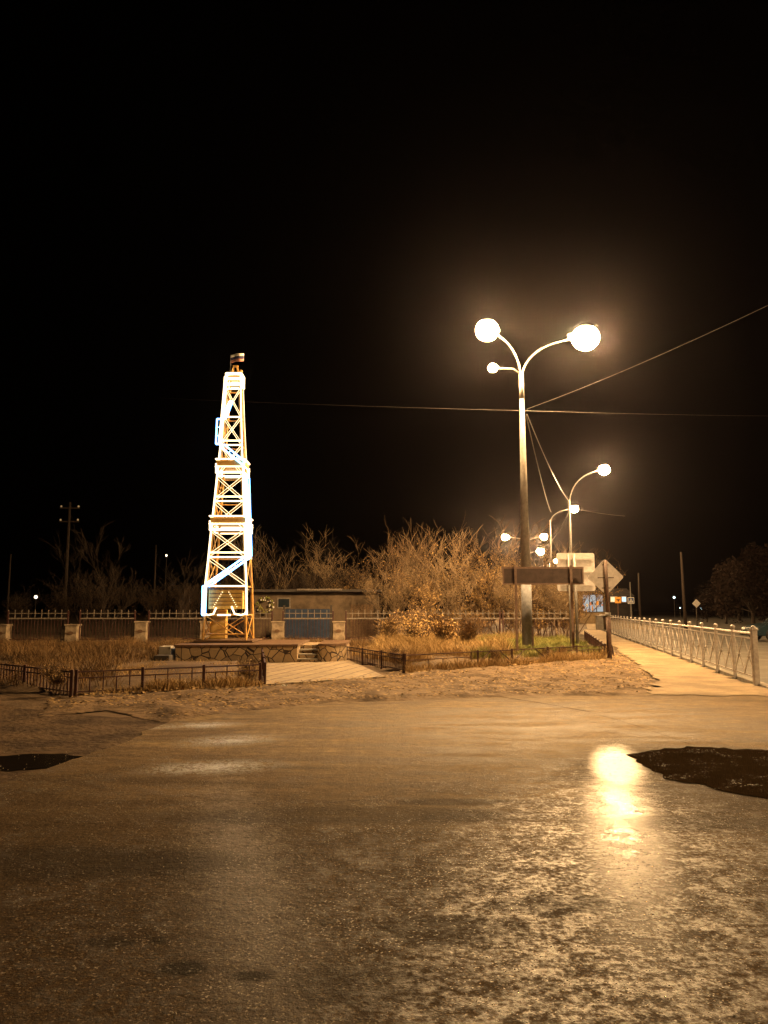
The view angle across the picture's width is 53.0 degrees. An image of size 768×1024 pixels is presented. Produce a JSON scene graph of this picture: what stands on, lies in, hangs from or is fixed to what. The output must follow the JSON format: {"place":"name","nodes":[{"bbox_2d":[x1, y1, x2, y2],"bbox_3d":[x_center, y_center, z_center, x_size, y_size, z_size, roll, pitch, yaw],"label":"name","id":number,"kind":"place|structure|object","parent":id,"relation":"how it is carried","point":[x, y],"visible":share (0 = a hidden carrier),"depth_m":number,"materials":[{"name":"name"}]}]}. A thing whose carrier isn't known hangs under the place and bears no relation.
{"place":"outdoors","nodes":[
{"label":"outdoors","id":0,"kind":"place"},
{"bbox_2d":[0,704,167,783],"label":"dirt track","id":1,"kind":"structure","parent":0,"point":[25,731],"depth_m":9.63,"materials":[{"name":"soil"}]},
{"bbox_2d":[0,753,81,770],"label":"dark puddle","id":2,"kind":"object","parent":1,"relation":"on","point":[21,761],"visible":0.84,"depth_m":7.75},
{"bbox_2d":[0,640,373,694],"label":"dry lawn","id":3,"kind":"structure","parent":0,"point":[26,687],"depth_m":16.96,"materials":[{"name":"plant"}]},
{"bbox_2d":[0,663,73,696],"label":"fence","id":4,"kind":"object","parent":3,"relation":"on","point":[24,669],"visible":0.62,"depth_m":14.51,"materials":[{"name":"metal"}]},
{"bbox_2d":[159,646,174,660],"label":"concrete block","id":5,"kind":"structure","parent":3,"relation":"on","point":[166,650],"depth_m":21.74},
{"bbox_2d":[81,673,265,694],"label":"dry grass","id":6,"kind":"structure","parent":3,"relation":"on","point":[234,682],"depth_m":14.52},
{"bbox_2d":[112,658,263,683],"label":"dry grass","id":7,"kind":"structure","parent":3,"relation":"on","point":[208,674],"depth_m":17.61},
{"bbox_2d":[237,657,259,678],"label":"leafy shrub","id":8,"kind":"object","parent":3,"relation":"on","point":[246,673],"visible":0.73,"depth_m":15.72,"materials":[{"name":"brown plant"}]},
{"bbox_2d":[373,611,402,638],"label":"leafy shrub","id":9,"kind":"object","parent":3,"relation":"on","point":[389,626],"visible":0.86,"depth_m":31.63,"materials":[{"name":"brown plant"}]},
{"bbox_2d":[0,633,376,688],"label":"dry grass","id":10,"kind":"structure","parent":0,"point":[83,648],"depth_m":22.81,"materials":[{"name":"plant"}]},
{"bbox_2d":[0,611,755,716],"bbox_3d":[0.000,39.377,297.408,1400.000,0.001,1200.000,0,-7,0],"label":"ground","id":11,"kind":"structure","parent":0,"point":[34,700],"depth_m":52.68,"materials":[{"name":"soil"}]},
{"bbox_2d":[0,624,12,642],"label":"fence pillar","id":12,"kind":"structure","parent":11,"relation":"on","point":[5,629],"depth_m":33.89,"materials":[{"name":"concrete"}]},
{"bbox_2d":[0,582,37,633],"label":"leafy shrub","id":13,"kind":"object","parent":11,"relation":"on","point":[14,607],"visible":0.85,"depth_m":49.34,"materials":[{"name":"brown plant"}]},
{"bbox_2d":[7,610,68,641],"bbox_3d":[-15.432,5.142,34.316,2.628,1.560,0.067,1,-7,-7],"label":"metal fence","id":14,"kind":"object","parent":11,"relation":"on","point":[35,613],"visible":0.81,"depth_m":34.32,"materials":[{"name":"metal"}]},
{"bbox_2d":[40,661,71,694],"bbox_3d":[-5.920,2.975,13.852,0.626,0.626,0.519,-2,-8,15],"label":"leafy shrub","id":15,"kind":"object","parent":11,"relation":"on","point":[55,677],"visible":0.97,"depth_m":13.80,"materials":[{"name":"brown plant"}]},
{"bbox_2d":[38,576,77,634],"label":"leafy shrub","id":16,"kind":"object","parent":11,"relation":"on","point":[61,602],"visible":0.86,"depth_m":48.50,"materials":[{"name":"brown plant"}]},
{"bbox_2d":[59,502,79,628],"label":"utility pole","id":17,"kind":"object","parent":11,"relation":"on","point":[68,534],"visible":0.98,"depth_m":62.13,"materials":[{"name":"brown wood"}]},
{"bbox_2d":[40,531,99,635],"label":"bare tree","id":18,"kind":"object","parent":11,"relation":"on","point":[82,601],"visible":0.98,"depth_m":45.46,"materials":[{"name":"brown plant"}]},
{"bbox_2d":[64,624,81,641],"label":"fence pillar","id":19,"kind":"structure","parent":11,"relation":"on","point":[71,631],"depth_m":34.22,"materials":[{"name":"brick"}]},
{"bbox_2d":[70,566,125,635],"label":"leafy shrub","id":20,"kind":"object","parent":11,"relation":"on","point":[91,610],"visible":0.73,"depth_m":46.50,"materials":[{"name":"brown plant"}]},
{"bbox_2d":[68,520,145,636],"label":"bare tree","id":21,"kind":"object","parent":11,"relation":"on","point":[103,598],"visible":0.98,"depth_m":43.32,"materials":[{"name":"brown plant"}]},
{"bbox_2d":[79,610,135,640],"bbox_3d":[-12.456,5.186,34.660,2.463,1.559,0.066,1,-7,-7],"label":"metal fence","id":22,"kind":"object","parent":11,"relation":"on","point":[114,613],"visible":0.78,"depth_m":34.65,"materials":[{"name":"metal"}]},
{"bbox_2d":[92,549,144,635],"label":"bare tree","id":23,"kind":"object","parent":11,"relation":"on","point":[133,607],"visible":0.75,"depth_m":46.31,"materials":[{"name":"brown plant"}]},
{"bbox_2d":[134,621,150,641],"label":"fence pillar","id":24,"kind":"structure","parent":11,"relation":"on","point":[141,629],"depth_m":34.58,"materials":[{"name":"stone"}]},
{"bbox_2d":[135,569,186,635],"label":"leafy shrub","id":25,"kind":"object","parent":11,"relation":"on","point":[157,606],"visible":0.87,"depth_m":45.37,"materials":[{"name":"brown plant"}]},
{"bbox_2d":[74,663,261,696],"bbox_3d":[-3.967,3.180,14.534,3.551,0.540,0.069,4,-8,-31],"label":"fence","id":26,"kind":"object","parent":11,"relation":"on","point":[143,674],"visible":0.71,"depth_m":14.28,"materials":[{"name":"brown paint"}]},
{"bbox_2d":[148,610,202,641],"bbox_3d":[-9.461,5.230,35.000,2.467,1.558,0.066,1,-7,-6],"label":"metal fence","id":27,"kind":"object","parent":11,"relation":"on","point":[169,613],"visible":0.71,"depth_m":34.99,"materials":[{"name":"metal"}]},
{"bbox_2d":[155,561,211,636],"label":"leafy shrub","id":28,"kind":"object","parent":11,"relation":"on","point":[189,601],"visible":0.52,"depth_m":44.57,"materials":[{"name":"brown plant"}]},
{"bbox_2d":[166,553,212,637],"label":"bare tree","id":29,"kind":"object","parent":11,"relation":"on","point":[180,605],"visible":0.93,"depth_m":42.63,"materials":[{"name":"brown plant"}]},
{"bbox_2d":[172,554,231,633],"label":"bare tree","id":30,"kind":"object","parent":11,"relation":"on","point":[207,604],"visible":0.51,"depth_m":44.01,"materials":[{"name":"brown plant"}]},
{"bbox_2d":[201,548,258,635],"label":"leafy shrub","id":31,"kind":"object","parent":11,"relation":"on","point":[238,574],"visible":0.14,"depth_m":45.38,"materials":[{"name":"brown plant"}]},
{"bbox_2d":[210,544,280,635],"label":"leafy shrub","id":32,"kind":"object","parent":11,"relation":"on","point":[256,585],"visible":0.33,"depth_m":44.59,"materials":[{"name":"brown plant"}]},
{"bbox_2d":[227,610,272,639],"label":"metal fence","id":33,"kind":"object","parent":11,"relation":"on","point":[271,618],"visible":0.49,"depth_m":35.41,"materials":[{"name":"metal"}]},
{"bbox_2d":[174,640,350,663],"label":"stone plinth","id":34,"kind":"structure","parent":11,"relation":"on","point":[300,650],"depth_m":21.92,"materials":[{"name":"stone"}]},
{"bbox_2d":[193,353,261,641],"bbox_3d":[-4.783,-0.571,24.367,1.750,9.189,1.900,0,-7,0],"label":"derrick model","id":35,"kind":"object","parent":34,"relation":"on","point":[232,597],"visible":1,"depth_m":23.88},
{"bbox_2d":[227,525,307,588],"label":"bare tree","id":36,"kind":"object","parent":11,"relation":"on","point":[271,566],"visible":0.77,"depth_m":45.50,"materials":[{"name":"brown plant"}]},
{"bbox_2d":[271,621,284,639],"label":"fence pillar","id":37,"kind":"structure","parent":11,"relation":"on","point":[277,628],"depth_m":35.25,"materials":[{"name":"stone"}]},
{"bbox_2d":[259,546,335,588],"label":"leafy shrub","id":38,"kind":"object","parent":11,"relation":"on","point":[300,584],"visible":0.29,"depth_m":49.56,"materials":[{"name":"brown plant"}]},
{"bbox_2d":[283,605,331,637],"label":"blue gate","id":39,"kind":"structure","parent":11,"relation":"on","point":[312,630],"depth_m":40.55,"materials":[{"name":"metal"}]},
{"bbox_2d":[282,610,333,639],"bbox_3d":[-3.519,5.314,35.654,2.373,1.556,0.066,1,-7,-6],"label":"metal fence","id":40,"kind":"object","parent":11,"relation":"on","point":[314,613],"visible":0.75,"depth_m":35.67,"materials":[{"name":"metal"}]},
{"bbox_2d":[282,530,336,588],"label":"bare tree","id":41,"kind":"object","parent":11,"relation":"on","point":[303,583],"visible":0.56,"depth_m":47.79,"materials":[{"name":"brown plant"}]},
{"bbox_2d":[248,589,381,636],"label":"building","id":42,"kind":"structure","parent":11,"relation":"on","point":[350,600],"depth_m":42.66,"materials":[{"name":"plaster"},{"name":"roofing felt"},{"name":"glass"}]},
{"bbox_2d":[277,598,290,607],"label":"window","id":43,"kind":"structure","parent":42,"relation":"in","point":[280,601],"depth_m":42.64,"materials":[{"name":"glass"}]},
{"bbox_2d":[350,604,372,636],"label":"plank door","id":44,"kind":"structure","parent":42,"relation":"in","point":[357,607],"depth_m":42.54,"materials":[{"name":"brown wood"}]},
{"bbox_2d":[262,660,385,685],"bbox_3d":[-1.697,3.992,19.472,2.742,0.050,7.856,1,-7,-9],"label":"paved court","id":45,"kind":"object","parent":11,"relation":"on","point":[292,672],"visible":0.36,"depth_m":18.34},
{"bbox_2d":[282,524,374,588],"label":"leafy shrub","id":46,"kind":"object","parent":11,"relation":"on","point":[321,569],"visible":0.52,"depth_m":49.91,"materials":[{"name":"brown plant"}]},
{"bbox_2d":[332,621,345,639],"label":"fence pillar","id":47,"kind":"structure","parent":11,"relation":"on","point":[338,630],"depth_m":35.53,"materials":[{"name":"brick"}]},
{"bbox_2d":[313,541,372,588],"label":"leafy shrub","id":48,"kind":"object","parent":11,"relation":"on","point":[342,580],"visible":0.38,"depth_m":48.33,"materials":[{"name":"brown plant"}]},
{"bbox_2d":[40,655,656,721],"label":"dirt verge","id":49,"kind":"structure","parent":11,"relation":"on","point":[140,709],"depth_m":13.90,"materials":[{"name":"soil"}]},
{"bbox_2d":[43,652,654,715],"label":"fallen leaves","id":50,"kind":"object","parent":49,"relation":"on","point":[426,686],"visible":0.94,"depth_m":14.38,"materials":[{"name":"dry leaves"},{"name":"soil"}]},
{"bbox_2d":[404,644,605,672],"bbox_3d":[3.711,4.041,21.305,8.434,0.540,0.119,6,-9,-40],"label":"fence","id":51,"kind":"object","parent":49,"relation":"on","point":[511,650],"visible":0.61,"depth_m":20.87,"materials":[{"name":"metal"}]},
{"bbox_2d":[400,647,612,673],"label":"dry grass","id":52,"kind":"structure","parent":49,"relation":"on","point":[459,664],"depth_m":20.69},
{"bbox_2d":[588,560,622,658],"bbox_3d":[6.901,3.055,23.858,1.090,3.161,0.274,0,-7,0],"label":"road sign","id":53,"kind":"object","parent":49,"relation":"on","point":[605,577],"visible":0.98,"depth_m":23.93,"materials":[{"name":"metal"}]},
{"bbox_2d":[345,610,396,639],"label":"metal fence","id":54,"kind":"object","parent":11,"relation":"on","point":[358,613],"visible":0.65,"depth_m":35.92,"materials":[{"name":"metal"}]},
{"bbox_2d":[326,536,424,602],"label":"leafy shrub","id":55,"kind":"object","parent":11,"relation":"on","point":[356,579],"visible":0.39,"depth_m":44.44,"materials":[{"name":"brown plant"}]},
{"bbox_2d":[347,646,403,672],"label":"fence","id":56,"kind":"object","parent":11,"relation":"on","point":[380,655],"visible":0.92,"depth_m":20.80,"materials":[{"name":"metal"}]},
{"bbox_2d":[368,523,420,621],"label":"bare tree","id":57,"kind":"object","parent":11,"relation":"on","point":[390,550],"visible":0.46,"depth_m":44.19,"materials":[{"name":"brown plant"}]},
{"bbox_2d":[358,549,431,632],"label":"leafy shrub","id":58,"kind":"object","parent":11,"relation":"on","point":[393,601],"visible":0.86,"depth_m":40.56,"materials":[{"name":"brown plant"}]},
{"bbox_2d":[385,645,408,669],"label":"leafy shrub","id":59,"kind":"object","parent":11,"relation":"on","point":[396,650],"visible":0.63,"depth_m":19.65,"materials":[{"name":"plant"}]},
{"bbox_2d":[367,547,446,632],"bbox_3d":[1.315,4.072,38.766,3.835,4.897,5.300,-2,-7,12],"label":"leafy shrub","id":60,"kind":"object","parent":11,"relation":"on","point":[428,604],"visible":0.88,"depth_m":38.41,"materials":[{"name":"brown plant"}]},
{"bbox_2d":[396,530,458,630],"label":"bare tree","id":61,"kind":"object","parent":11,"relation":"on","point":[428,566],"visible":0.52,"depth_m":40.89,"materials":[{"name":"brown plant"}]},
{"bbox_2d":[396,526,488,627],"bbox_3d":[2.975,3.545,39.037,5.068,6.040,4.721,-1,-7,8],"label":"leafy shrub","id":62,"kind":"object","parent":11,"relation":"on","point":[455,589],"visible":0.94,"depth_m":38.92,"materials":[{"name":"brown plant"}]},
{"bbox_2d":[407,610,500,634],"bbox_3d":[3.324,5.407,36.379,4.482,1.555,0.066,1,-7,-6],"label":"metal fence","id":63,"kind":"object","parent":11,"relation":"on","point":[488,613],"visible":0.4,"depth_m":36.53,"materials":[{"name":"metal"}]},
{"bbox_2d":[464,597,495,633],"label":"leafy shrub","id":64,"kind":"object","parent":11,"relation":"on","point":[479,610],"visible":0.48,"depth_m":41.39,"materials":[{"name":"brown plant"}]},
{"bbox_2d":[492,599,521,633],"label":"leafy shrub","id":65,"kind":"object","parent":11,"relation":"on","point":[506,621],"visible":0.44,"depth_m":41.22,"materials":[{"name":"brown plant"}]},
{"bbox_2d":[480,538,561,633],"bbox_3d":[6.896,4.021,39.775,4.407,5.252,4.105,3,-8,-23],"label":"leafy shrub","id":66,"kind":"object","parent":11,"relation":"on","point":[498,596],"visible":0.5,"depth_m":39.34,"materials":[{"name":"brown plant"}]},
{"bbox_2d":[518,601,552,634],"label":"leafy shrub","id":67,"kind":"object","parent":11,"relation":"on","point":[534,621],"visible":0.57,"depth_m":40.69,"materials":[{"name":"brown plant"}]},
{"bbox_2d":[502,610,569,637],"bbox_3d":[7.350,5.460,36.793,3.452,1.553,0.066,1,-7,-6],"label":"metal fence","id":68,"kind":"object","parent":11,"relation":"on","point":[537,613],"visible":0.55,"depth_m":36.83,"materials":[{"name":"metal"}]},
{"bbox_2d":[517,545,587,634],"bbox_3d":[8.659,4.181,40.031,3.900,4.989,4.186,2,-8,-19],"label":"leafy shrub","id":69,"kind":"object","parent":11,"relation":"on","point":[558,603],"visible":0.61,"depth_m":39.64,"materials":[{"name":"brown plant"}]},
{"bbox_2d":[514,542,596,634],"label":"leafy shrub","id":70,"kind":"object","parent":11,"relation":"on","point":[538,604],"visible":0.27,"depth_m":41.05,"materials":[{"name":"brown plant"}]},
{"bbox_2d":[540,601,574,635],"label":"leafy shrub","id":71,"kind":"object","parent":11,"relation":"on","point":[552,625],"visible":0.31,"depth_m":41.93,"materials":[{"name":"brown plant"}]},
{"bbox_2d":[549,505,577,594],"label":"street lamp","id":72,"kind":"object","parent":11,"relation":"on","point":[573,508],"visible":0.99,"depth_m":78.38,"materials":[{"name":"metal"}]},
{"bbox_2d":[549,601,589,636],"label":"leafy shrub","id":73,"kind":"object","parent":11,"relation":"on","point":[579,616],"visible":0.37,"depth_m":41.61,"materials":[{"name":"brown plant"}]},
{"bbox_2d":[551,550,625,633],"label":"leafy shrub","id":74,"kind":"object","parent":11,"relation":"on","point":[589,595],"visible":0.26,"depth_m":49.05,"materials":[{"name":"plant"}]},
{"bbox_2d":[568,464,609,631],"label":"street lamp","id":75,"kind":"object","parent":11,"relation":"on","point":[603,469],"visible":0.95,"depth_m":54.48,"materials":[{"name":"metal"}]},
{"bbox_2d":[584,631,603,653],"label":"fence","id":76,"kind":"object","parent":11,"relation":"on","point":[593,640],"visible":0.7,"depth_m":31.64,"materials":[{"name":"metal"}]},
{"bbox_2d":[597,588,633,618],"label":"dark house","id":77,"kind":"structure","parent":11,"relation":"on","point":[624,605],"depth_m":129.07,"materials":[{"name":"brown paint"}]},
{"bbox_2d":[680,552,687,628],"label":"utility pole","id":78,"kind":"object","parent":11,"relation":"on","point":[683,597],"visible":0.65,"depth_m":59.61,"materials":[{"name":"brown wood"}]},
{"bbox_2d":[604,630,767,688],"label":"kerb","id":79,"kind":"structure","parent":11,"relation":"on","point":[742,678],"depth_m":19.91,"materials":[{"name":"concrete"}]},
{"bbox_2d":[599,614,759,685],"bbox_3d":[12.138,5.772,37.786,0.148,1.305,46.356,-2,-7,12],"label":"pedestrian railing","id":80,"kind":"object","parent":79,"relation":"on","point":[754,656],"visible":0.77,"depth_m":20.58,"materials":[{"name":"metal"}]},
{"bbox_2d":[692,593,717,621],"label":"dense tree","id":81,"kind":"object","parent":11,"relation":"on","point":[702,611],"visible":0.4,"depth_m":94.12,"materials":[{"name":"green plant"}]},
{"bbox_2d":[694,574,750,623],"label":"dense tree","id":82,"kind":"object","parent":11,"relation":"on","point":[711,598],"visible":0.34,"depth_m":84.06,"materials":[{"name":"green plant"}]},
{"bbox_2d":[709,565,764,620],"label":"dense tree","id":83,"kind":"object","parent":11,"relation":"on","point":[739,616],"visible":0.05,"depth_m":108.91,"materials":[{"name":"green plant"}]},
{"bbox_2d":[711,550,767,623],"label":"dense tree","id":84,"kind":"object","parent":11,"relation":"on","point":[733,575],"visible":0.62,"depth_m":74.41,"materials":[{"name":"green plant"}]},
{"bbox_2d":[738,542,767,620],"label":"dense tree","id":85,"kind":"object","parent":11,"relation":"on","point":[752,560],"visible":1,"depth_m":69.91,"materials":[{"name":"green plant"}]},
{"bbox_2d":[0,693,767,1023],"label":"asphalt yard","id":86,"kind":"structure","parent":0,"point":[356,931],"depth_m":4.45,"materials":[{"name":"asphalt"}]},
{"bbox_2d":[0,718,766,1023],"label":"pebbles","id":87,"kind":"object","parent":86,"relation":"on","point":[593,1005],"visible":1,"depth_m":4.87,"materials":[{"name":"stone"}]},
{"bbox_2d":[627,746,767,797],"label":"dark asphalt patch","id":88,"kind":"object","parent":86,"relation":"on","point":[742,771],"visible":1,"depth_m":7.41,"materials":[{"name":"asphalt"}]},
{"bbox_2d":[0,0,767,610],"label":"sky","id":89,"kind":"structure","parent":0,"point":[335,196],"materials":[{"name":"black"}]},
{"bbox_2d":[352,630,589,670],"bbox_3d":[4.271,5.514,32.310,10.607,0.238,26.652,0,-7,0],"label":"roadside lawn","id":90,"kind":"structure","parent":0,"point":[392,664],"depth_m":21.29,"materials":[{"name":"plant"}]},
{"bbox_2d":[371,553,419,627],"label":"bare tree","id":91,"kind":"object","parent":90,"relation":"on","point":[389,579],"visible":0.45,"depth_m":44.63,"materials":[{"name":"brown plant"}]},
{"bbox_2d":[392,605,432,638],"bbox_3d":[1.139,4.533,30.184,1.527,1.840,1.840,5,-9,-34],"label":"leafy shrub","id":92,"kind":"object","parent":90,"relation":"on","point":[412,626],"visible":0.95,"depth_m":29.98,"materials":[{"name":"brown plant"}]},
{"bbox_2d":[386,518,475,615],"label":"bare tree","id":93,"kind":"object","parent":90,"relation":"on","point":[421,559],"visible":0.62,"depth_m":41.37,"materials":[{"name":"brown plant"}]},
{"bbox_2d":[426,610,461,641],"bbox_3d":[2.158,4.401,28.504,1.374,1.656,1.656,-4,-8,31],"label":"leafy shrub","id":94,"kind":"object","parent":90,"relation":"on","point":[442,627],"visible":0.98,"depth_m":28.37,"materials":[{"name":"brown plant"}]},
{"bbox_2d":[440,599,470,635],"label":"leafy shrub","id":95,"kind":"object","parent":90,"relation":"on","point":[459,615],"visible":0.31,"depth_m":41.02,"materials":[{"name":"brown plant"}]},
{"bbox_2d":[452,613,487,643],"bbox_3d":[3.337,4.595,29.705,1.564,1.564,1.298,-5,-9,35],"label":"leafy shrub","id":96,"kind":"object","parent":90,"relation":"on","point":[468,630],"visible":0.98,"depth_m":29.59,"materials":[{"name":"brown plant"}]},
{"bbox_2d":[415,516,548,634],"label":"leafy shrub","id":97,"kind":"object","parent":90,"relation":"on","point":[480,596],"visible":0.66,"depth_m":40.08,"materials":[{"name":"brown plant"}]},
{"bbox_2d":[451,527,558,634],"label":"leafy shrub","id":98,"kind":"object","parent":90,"relation":"on","point":[514,563],"visible":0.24,"depth_m":42.67,"materials":[{"name":"plant"}]},
{"bbox_2d":[476,318,598,646],"bbox_3d":[5.481,-0.945,27.153,4.664,11.927,1.293,1,-7,-11],"label":"street lamp","id":99,"kind":"object","parent":90,"relation":"on","point":[584,337],"visible":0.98,"depth_m":27.20,"materials":[{"name":"metal"}]},
{"bbox_2d":[502,565,583,652],"bbox_3d":[5.183,3.246,25.288,2.655,2.943,0.870,0,-7,0],"label":"notice board","id":100,"kind":"object","parent":90,"relation":"on","point":[570,575],"visible":0.87,"depth_m":25.09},
{"bbox_2d":[556,553,594,644],"bbox_3d":[7.016,3.292,27.946,1.382,3.622,0.164,0,-7,0],"label":"road sign","id":101,"kind":"object","parent":90,"relation":"on","point":[586,561],"visible":0.77,"depth_m":28.11,"materials":[{"name":"metal"}]},
{"bbox_2d":[464,632,601,658],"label":"green grass","id":102,"kind":"structure","parent":0,"point":[550,641],"depth_m":25.68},
{"bbox_2d":[586,621,668,629],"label":"pavement","id":103,"kind":"structure","parent":0,"point":[591,625],"depth_m":74.91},
{"bbox_2d":[550,590,604,622],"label":"lit shop","id":104,"kind":"structure","parent":103,"relation":"on","point":[597,611],"depth_m":89.44,"materials":[{"name":"paint"}]},
{"bbox_2d":[581,629,767,695],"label":"sidewalk","id":105,"kind":"structure","parent":0,"point":[675,675],"depth_m":17.62,"materials":[{"name":"concrete"}]},
{"bbox_2d":[612,615,767,683],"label":"road","id":106,"kind":"structure","parent":0,"point":[762,648],"depth_m":39.73,"materials":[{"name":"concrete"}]},
{"bbox_2d":[739,618,767,639],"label":"parked car","id":107,"kind":"object","parent":106,"relation":"on","point":[762,628],"visible":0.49,"depth_m":37.45,"materials":[{"name":"paint"}]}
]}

